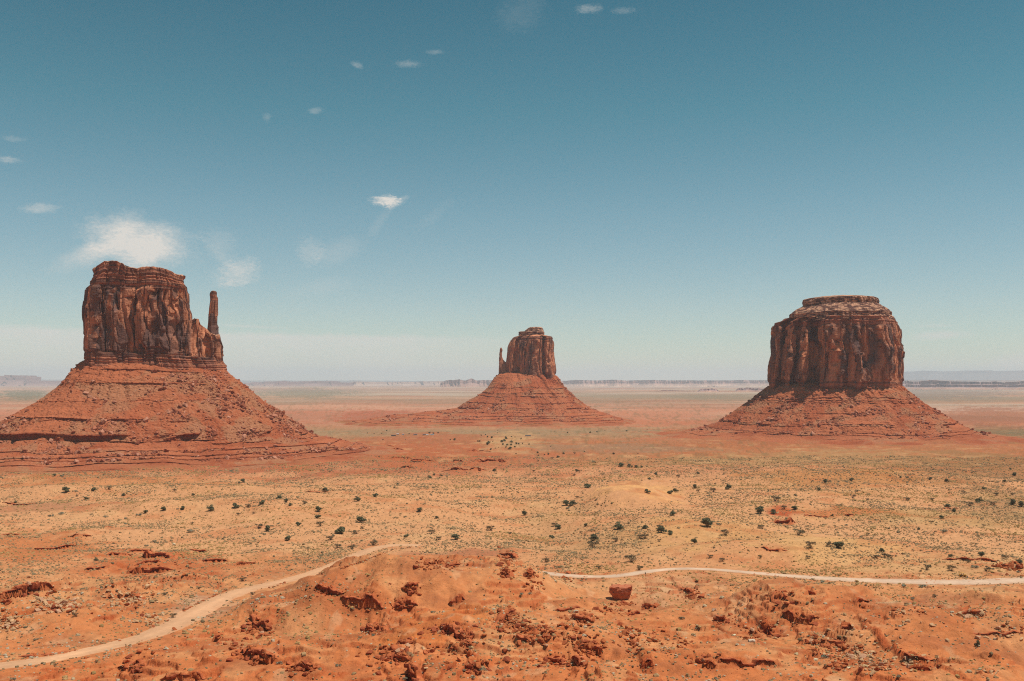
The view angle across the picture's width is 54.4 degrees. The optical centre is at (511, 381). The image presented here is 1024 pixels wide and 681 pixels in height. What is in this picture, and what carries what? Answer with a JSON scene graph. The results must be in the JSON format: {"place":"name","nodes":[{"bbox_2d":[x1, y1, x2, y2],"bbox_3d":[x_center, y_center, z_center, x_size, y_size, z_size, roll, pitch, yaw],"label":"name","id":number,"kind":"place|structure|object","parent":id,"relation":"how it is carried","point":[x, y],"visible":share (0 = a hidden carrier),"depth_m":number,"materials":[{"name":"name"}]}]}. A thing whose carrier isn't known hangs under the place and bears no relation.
{"place":"outdoors","nodes":[
{"label":"outdoors","id":0,"kind":"place"},
{"bbox_2d":[0,375,354,385],"bbox_3d":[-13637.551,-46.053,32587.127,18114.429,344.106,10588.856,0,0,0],"label":"mesa","id":1,"kind":"structure","parent":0,"point":[17,380],"depth_m":30167.47,"materials":[{"name":"grey stone"}]},
{"bbox_2d":[0,544,421,668],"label":"road","id":2,"kind":"structure","parent":0,"point":[200,610],"depth_m":468.10,"materials":[{"name":"beige soil"}]},
{"bbox_2d":[41,379,421,382],"bbox_3d":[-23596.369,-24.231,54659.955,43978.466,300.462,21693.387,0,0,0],"label":"hills","id":3,"kind":"structure","parent":0,"point":[248,381],"depth_m":52423.63,"materials":[{"name":"grey stone"}]},
{"bbox_2d":[440,378,491,386],"bbox_3d":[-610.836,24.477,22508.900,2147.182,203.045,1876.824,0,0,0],"label":"mesa","id":4,"kind":"structure","parent":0,"point":[471,382],"depth_m":22312.64,"materials":[{"name":"grey stone"}]},
{"bbox_2d":[0,385,1023,680],"bbox_3d":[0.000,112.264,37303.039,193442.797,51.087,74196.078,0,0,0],"label":"ground","id":5,"kind":"structure","parent":0,"point":[322,411],"depth_m":681.59,"materials":[{"name":"orange sand"}]},
{"bbox_2d":[2,582,53,593],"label":"rock ledge","id":6,"kind":"object","parent":5,"relation":"on","point":[35,585],"visible":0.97,"depth_m":526.32,"materials":[{"name":"stone"}]},
{"bbox_2d":[34,544,74,548],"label":"rock ledge","id":7,"kind":"object","parent":5,"relation":"on","point":[53,547],"visible":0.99,"depth_m":736.60,"materials":[{"name":"stone"}]},
{"bbox_2d":[118,658,145,667],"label":"rock ledge","id":8,"kind":"object","parent":5,"relation":"on","point":[139,660],"visible":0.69,"depth_m":365.00,"materials":[{"name":"stone"}]},
{"bbox_2d":[134,559,161,565],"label":"rock ledge","id":9,"kind":"object","parent":5,"relation":"on","point":[156,560],"visible":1,"depth_m":646.73,"materials":[{"name":"stone"}]},
{"bbox_2d":[130,566,171,572],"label":"rock ledge","id":10,"kind":"object","parent":5,"relation":"on","point":[147,570],"visible":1,"depth_m":621.59,"materials":[{"name":"stone"}]},
{"bbox_2d":[143,550,177,558],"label":"rock ledge","id":11,"kind":"object","parent":5,"relation":"on","point":[167,554],"visible":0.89,"depth_m":682.80,"materials":[{"name":"stone"}]},
{"bbox_2d":[160,671,205,679],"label":"rock ledge","id":12,"kind":"object","parent":5,"relation":"on","point":[167,677],"visible":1,"depth_m":342.23,"materials":[{"name":"stone"}]},
{"bbox_2d":[0,260,407,473],"bbox_3d":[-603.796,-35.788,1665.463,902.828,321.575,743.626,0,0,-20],"label":"butte","id":13,"kind":"object","parent":5,"relation":"on","point":[149,381],"visible":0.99,"depth_m":1549.77,"materials":[{"name":"stone"}]},
{"bbox_2d":[202,558,226,560],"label":"rock ledge","id":14,"kind":"object","parent":5,"relation":"on","point":[213,559],"visible":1,"depth_m":658.12,"materials":[{"name":"stone"}]},
{"bbox_2d":[235,647,278,657],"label":"rock ledge","id":15,"kind":"object","parent":5,"relation":"on","point":[255,651],"visible":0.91,"depth_m":360.75,"materials":[{"name":"stone"}]},
{"bbox_2d":[249,614,272,626],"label":"rock ledge","id":16,"kind":"object","parent":5,"relation":"on","point":[253,616],"visible":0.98,"depth_m":445.75,"materials":[{"name":"stone"}]},
{"bbox_2d":[290,663,314,669],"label":"rock ledge","id":17,"kind":"object","parent":5,"relation":"on","point":[306,666],"visible":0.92,"depth_m":342.73,"materials":[{"name":"stone"}]},
{"bbox_2d":[315,583,345,593],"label":"rock ledge","id":18,"kind":"object","parent":5,"relation":"on","point":[334,590],"visible":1,"depth_m":465.00,"materials":[{"name":"stone"}]},
{"bbox_2d":[334,527,344,533],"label":"juniper tree","id":19,"kind":"object","parent":5,"relation":"on","point":[340,529],"visible":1,"depth_m":795.49,"materials":[{"name":"green plant"}]},
{"bbox_2d":[356,516,365,522],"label":"juniper tree","id":20,"kind":"object","parent":5,"relation":"on","point":[360,519],"visible":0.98,"depth_m":863.25,"materials":[{"name":"green plant"}]},
{"bbox_2d":[341,593,383,607],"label":"rock ledge","id":21,"kind":"object","parent":5,"relation":"on","point":[363,599],"visible":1,"depth_m":455.90,"materials":[{"name":"stone"}]},
{"bbox_2d":[385,644,407,658],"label":"rock ledge","id":22,"kind":"object","parent":5,"relation":"on","point":[394,647],"visible":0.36,"depth_m":358.62,"materials":[{"name":"stone"}]},
{"bbox_2d":[393,600,417,606],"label":"rock ledge","id":23,"kind":"object","parent":5,"relation":"on","point":[411,602],"visible":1,"depth_m":459.16,"materials":[{"name":"stone"}]},
{"bbox_2d":[404,582,418,586],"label":"rock ledge","id":24,"kind":"object","parent":5,"relation":"on","point":[412,583],"visible":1,"depth_m":465.83,"materials":[{"name":"stone"}]},
{"bbox_2d":[404,662,421,680],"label":"rock ledge","id":25,"kind":"object","parent":5,"relation":"on","point":[418,671],"visible":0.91,"depth_m":334.06,"materials":[{"name":"stone"}]},
{"bbox_2d":[419,562,460,566],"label":"rock ledge","id":26,"kind":"object","parent":5,"relation":"on","point":[451,564],"visible":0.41,"depth_m":543.59,"materials":[{"name":"stone"}]},
{"bbox_2d":[450,534,459,539],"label":"juniper tree","id":27,"kind":"object","parent":5,"relation":"on","point":[455,536],"visible":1,"depth_m":755.06,"materials":[{"name":"green plant"}]},
{"bbox_2d":[443,623,473,641],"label":"rock ledge","id":28,"kind":"object","parent":5,"relation":"on","point":[455,631],"visible":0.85,"depth_m":406.11,"materials":[{"name":"stone"}]},
{"bbox_2d":[444,467,486,470],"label":"rock ledge","id":29,"kind":"object","parent":5,"relation":"on","point":[466,469],"visible":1,"depth_m":1334.87,"materials":[{"name":"stone"}]},
{"bbox_2d":[335,327,635,426],"bbox_3d":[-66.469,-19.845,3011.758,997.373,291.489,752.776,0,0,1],"label":"butte","id":30,"kind":"object","parent":5,"relation":"on","point":[526,388],"visible":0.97,"depth_m":2867.70,"materials":[{"name":"stone"}]},
{"bbox_2d":[475,458,505,461],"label":"rock ledge","id":31,"kind":"object","parent":5,"relation":"on","point":[491,459],"visible":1,"depth_m":1486.93,"materials":[{"name":"stone"}]},
{"bbox_2d":[503,656,510,661],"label":"boulder","id":32,"kind":"object","parent":5,"relation":"on","point":[507,658],"visible":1,"depth_m":357.13,"materials":[{"name":"stone"}]},
{"bbox_2d":[500,570,513,576],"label":"rock ledge","id":33,"kind":"object","parent":5,"relation":"on","point":[511,573],"visible":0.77,"depth_m":509.44,"materials":[{"name":"stone"}]},
{"bbox_2d":[500,552,520,558],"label":"rock ledge","id":34,"kind":"object","parent":5,"relation":"on","point":[513,554],"visible":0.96,"depth_m":676.86,"materials":[{"name":"stone"}]},
{"bbox_2d":[0,455,1023,680],"bbox_3d":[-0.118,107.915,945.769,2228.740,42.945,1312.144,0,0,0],"label":"scrub","id":35,"kind":"object","parent":5,"relation":"on","point":[328,554],"visible":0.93,"depth_m":813.14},
{"bbox_2d":[0,543,1023,680],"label":"loose rock","id":36,"kind":"object","parent":5,"relation":"on","point":[133,598],"visible":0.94,"depth_m":422.38,"materials":[{"name":"stone"}]},
{"bbox_2d":[18,651,66,656],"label":"rock ledge","id":37,"kind":"object","parent":36,"relation":"on","point":[29,655],"visible":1,"depth_m":397.72,"materials":[{"name":"stone"}]},
{"bbox_2d":[366,623,387,630],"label":"rock ledge","id":38,"kind":"object","parent":36,"relation":"on","point":[376,628],"visible":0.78,"depth_m":439.41,"materials":[{"name":"stone"}]},
{"bbox_2d":[462,662,474,668],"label":"rock ledge","id":39,"kind":"object","parent":36,"relation":"on","point":[470,666],"visible":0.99,"depth_m":349.53,"materials":[{"name":"stone"}]},
{"bbox_2d":[495,609,515,623],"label":"rock ledge","id":40,"kind":"object","parent":36,"relation":"on","point":[499,615],"visible":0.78,"depth_m":428.38,"materials":[{"name":"stone"}]},
{"bbox_2d":[516,634,535,640],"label":"rock ledge","id":41,"kind":"object","parent":36,"relation":"on","point":[521,637],"visible":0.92,"depth_m":391.86,"materials":[{"name":"stone"}]},
{"bbox_2d":[547,656,566,664],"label":"rock ledge","id":42,"kind":"object","parent":36,"relation":"on","point":[555,660],"visible":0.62,"depth_m":369.95,"materials":[{"name":"stone"}]},
{"bbox_2d":[555,605,582,611],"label":"rock ledge","id":43,"kind":"object","parent":36,"relation":"on","point":[565,609],"visible":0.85,"depth_m":457.57,"materials":[{"name":"stone"}]},
{"bbox_2d":[578,643,603,649],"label":"rock ledge","id":44,"kind":"object","parent":36,"relation":"on","point":[597,647],"visible":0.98,"depth_m":389.13,"materials":[{"name":"stone"}]},
{"bbox_2d":[903,652,933,660],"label":"rock ledge","id":45,"kind":"object","parent":36,"relation":"on","point":[919,656],"visible":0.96,"depth_m":371.19,"materials":[{"name":"stone"}]},
{"bbox_2d":[973,630,1022,635],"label":"rock ledge","id":46,"kind":"object","parent":36,"relation":"on","point":[1002,634],"visible":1,"depth_m":414.66,"materials":[{"name":"stone"}]},
{"bbox_2d":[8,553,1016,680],"bbox_3d":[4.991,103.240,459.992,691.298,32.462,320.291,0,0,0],"label":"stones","id":47,"kind":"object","parent":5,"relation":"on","point":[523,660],"visible":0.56,"depth_m":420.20,"materials":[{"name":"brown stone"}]},
{"bbox_2d":[571,655,587,665],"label":"rock ledge","id":48,"kind":"object","parent":5,"relation":"on","point":[577,657],"visible":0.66,"depth_m":353.04,"materials":[{"name":"stone"}]},
{"bbox_2d":[572,614,594,621],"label":"rock ledge","id":49,"kind":"object","parent":5,"relation":"on","point":[581,616],"visible":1,"depth_m":426.05,"materials":[{"name":"stone"}]},
{"bbox_2d":[587,541,598,547],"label":"dry bush","id":50,"kind":"object","parent":5,"relation":"on","point":[591,544],"visible":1,"depth_m":736.88,"materials":[{"name":"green plant"}]},
{"bbox_2d":[590,534,597,539],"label":"juniper tree","id":51,"kind":"object","parent":5,"relation":"on","point":[593,537],"visible":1,"depth_m":765.90,"materials":[{"name":"green plant"}]},
{"bbox_2d":[614,521,623,528],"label":"juniper tree","id":52,"kind":"object","parent":5,"relation":"on","point":[618,525],"visible":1,"depth_m":807.48,"materials":[{"name":"green plant"}]},
{"bbox_2d":[609,584,631,599],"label":"boulder","id":53,"kind":"object","parent":5,"relation":"on","point":[620,592],"visible":0.84,"depth_m":537.37,"materials":[{"name":"stone"}]},
{"bbox_2d":[611,608,643,614],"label":"rock ledge","id":54,"kind":"object","parent":5,"relation":"on","point":[632,611],"visible":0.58,"depth_m":487.08,"materials":[{"name":"stone"}]},
{"bbox_2d":[624,555,635,561],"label":"dry bush","id":55,"kind":"object","parent":5,"relation":"on","point":[629,557],"visible":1,"depth_m":648.62,"materials":[{"name":"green plant"}]},
{"bbox_2d":[656,526,666,532],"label":"juniper tree","id":56,"kind":"object","parent":5,"relation":"on","point":[660,529],"visible":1,"depth_m":775.55,"materials":[{"name":"green plant"}]},
{"bbox_2d":[680,587,696,594],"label":"rock ledge","id":57,"kind":"object","parent":5,"relation":"on","point":[688,589],"visible":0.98,"depth_m":539.45,"materials":[{"name":"stone"}]},
{"bbox_2d":[700,518,712,526],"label":"juniper tree","id":58,"kind":"object","parent":5,"relation":"on","point":[707,522],"visible":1,"depth_m":792.86,"materials":[{"name":"green plant"}]},
{"bbox_2d":[696,660,716,664],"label":"rock ledge","id":59,"kind":"object","parent":5,"relation":"on","point":[700,661],"visible":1,"depth_m":371.48,"materials":[{"name":"stone"}]},
{"bbox_2d":[697,388,719,391],"bbox_3d":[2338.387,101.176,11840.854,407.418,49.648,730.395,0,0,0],"label":"mesa","id":60,"kind":"structure","parent":5,"relation":"on","point":[708,390],"depth_m":11752.31,"materials":[{"name":"grey stone"}]},
{"bbox_2d":[715,615,726,619],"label":"rock ledge","id":61,"kind":"object","parent":5,"relation":"on","point":[723,617],"visible":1,"depth_m":472.03,"materials":[{"name":"stone"}]},
{"bbox_2d":[715,657,775,665],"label":"rock ledge","id":62,"kind":"object","parent":5,"relation":"on","point":[753,662],"visible":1,"depth_m":373.47,"materials":[{"name":"stone"}]},
{"bbox_2d":[735,387,762,391],"bbox_3d":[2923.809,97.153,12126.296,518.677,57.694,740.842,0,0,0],"label":"mesa","id":63,"kind":"structure","parent":5,"relation":"on","point":[747,389],"depth_m":12057.71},
{"bbox_2d":[755,505,763,513],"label":"juniper tree","id":64,"kind":"object","parent":5,"relation":"on","point":[759,509],"visible":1,"depth_m":868.69,"materials":[{"name":"green plant"}]},
{"bbox_2d":[771,591,783,602],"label":"rock ledge","id":65,"kind":"object","parent":5,"relation":"on","point":[773,599],"visible":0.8,"depth_m":476.52,"materials":[{"name":"stone"}]},
{"bbox_2d":[774,517,794,522],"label":"rock ledge","id":66,"kind":"object","parent":5,"relation":"on","point":[787,520],"visible":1,"depth_m":834.94,"materials":[{"name":"stone"}]},
{"bbox_2d":[793,529,804,534],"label":"dry bush","id":67,"kind":"object","parent":5,"relation":"on","point":[801,531],"visible":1,"depth_m":759.18,"materials":[{"name":"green plant"}]},
{"bbox_2d":[785,610,813,620],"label":"rock ledge","id":68,"kind":"object","parent":5,"relation":"on","point":[810,617],"visible":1,"depth_m":452.55,"materials":[{"name":"stone"}]},
{"bbox_2d":[805,540,815,547],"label":"dry bush","id":69,"kind":"object","parent":5,"relation":"on","point":[809,543],"visible":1,"depth_m":666.38,"materials":[{"name":"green plant"}]},
{"bbox_2d":[823,639,842,645],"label":"rock ledge","id":70,"kind":"object","parent":5,"relation":"on","point":[835,642],"visible":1,"depth_m":412.80,"materials":[{"name":"stone"}]},
{"bbox_2d":[653,295,1023,445],"bbox_3d":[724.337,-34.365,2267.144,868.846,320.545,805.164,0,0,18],"label":"butte","id":71,"kind":"object","parent":5,"relation":"on","point":[835,374],"visible":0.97,"depth_m":2132.41,"materials":[{"name":"stone"}]},
{"bbox_2d":[833,541,843,547],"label":"juniper tree","id":72,"kind":"object","parent":5,"relation":"on","point":[838,544],"visible":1,"depth_m":674.96,"materials":[{"name":"green plant"}]},
{"bbox_2d":[903,665,930,669],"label":"rock ledge","id":73,"kind":"object","parent":5,"relation":"on","point":[918,667],"visible":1,"depth_m":350.66,"materials":[{"name":"stone"}]},
{"bbox_2d":[946,565,956,570],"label":"dry bush","id":74,"kind":"object","parent":5,"relation":"on","point":[951,567],"visible":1,"depth_m":611.79,"materials":[{"name":"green plant"}]},
{"bbox_2d":[942,557,996,560],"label":"rock ledge","id":75,"kind":"object","parent":5,"relation":"on","point":[968,558],"visible":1,"depth_m":657.51,"materials":[{"name":"stone"}]},
{"bbox_2d":[962,609,985,613],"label":"rock ledge","id":76,"kind":"object","parent":5,"relation":"on","point":[967,610],"visible":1,"depth_m":440.88,"materials":[{"name":"stone"}]},
{"bbox_2d":[0,0,1023,380],"label":"sky","id":77,"kind":"structure","parent":0,"point":[367,190],"materials":[{"name":"blue"}]},
{"bbox_2d":[561,380,768,386],"bbox_3d":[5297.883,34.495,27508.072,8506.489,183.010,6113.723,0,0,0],"label":"mesa","id":78,"kind":"structure","parent":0,"point":[672,383],"depth_m":26302.33,"materials":[{"name":"grey stone"}]},
{"bbox_2d":[351,380,1023,385],"bbox_3d":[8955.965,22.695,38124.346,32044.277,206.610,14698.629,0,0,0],"label":"mesa","id":79,"kind":"structure","parent":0,"point":[409,383],"depth_m":35139.12,"materials":[{"name":"grey stone"}]},
{"bbox_2d":[542,567,1023,584],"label":"road","id":80,"kind":"structure","parent":0,"point":[1015,580],"depth_m":586.11,"materials":[{"name":"beige soil"}]},
{"bbox_2d":[903,380,1023,389],"bbox_3d":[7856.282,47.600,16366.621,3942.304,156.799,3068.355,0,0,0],"label":"mesa","id":81,"kind":"structure","parent":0,"point":[938,384],"depth_m":15743.80,"materials":[{"name":"grey stone"}]},
{"bbox_2d":[904,370,1023,379],"bbox_3d":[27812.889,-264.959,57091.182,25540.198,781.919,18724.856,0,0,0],"label":"hills","id":82,"kind":"structure","parent":0,"point":[968,375],"depth_m":54369.74,"materials":[{"name":"grey stone"}]}
]}

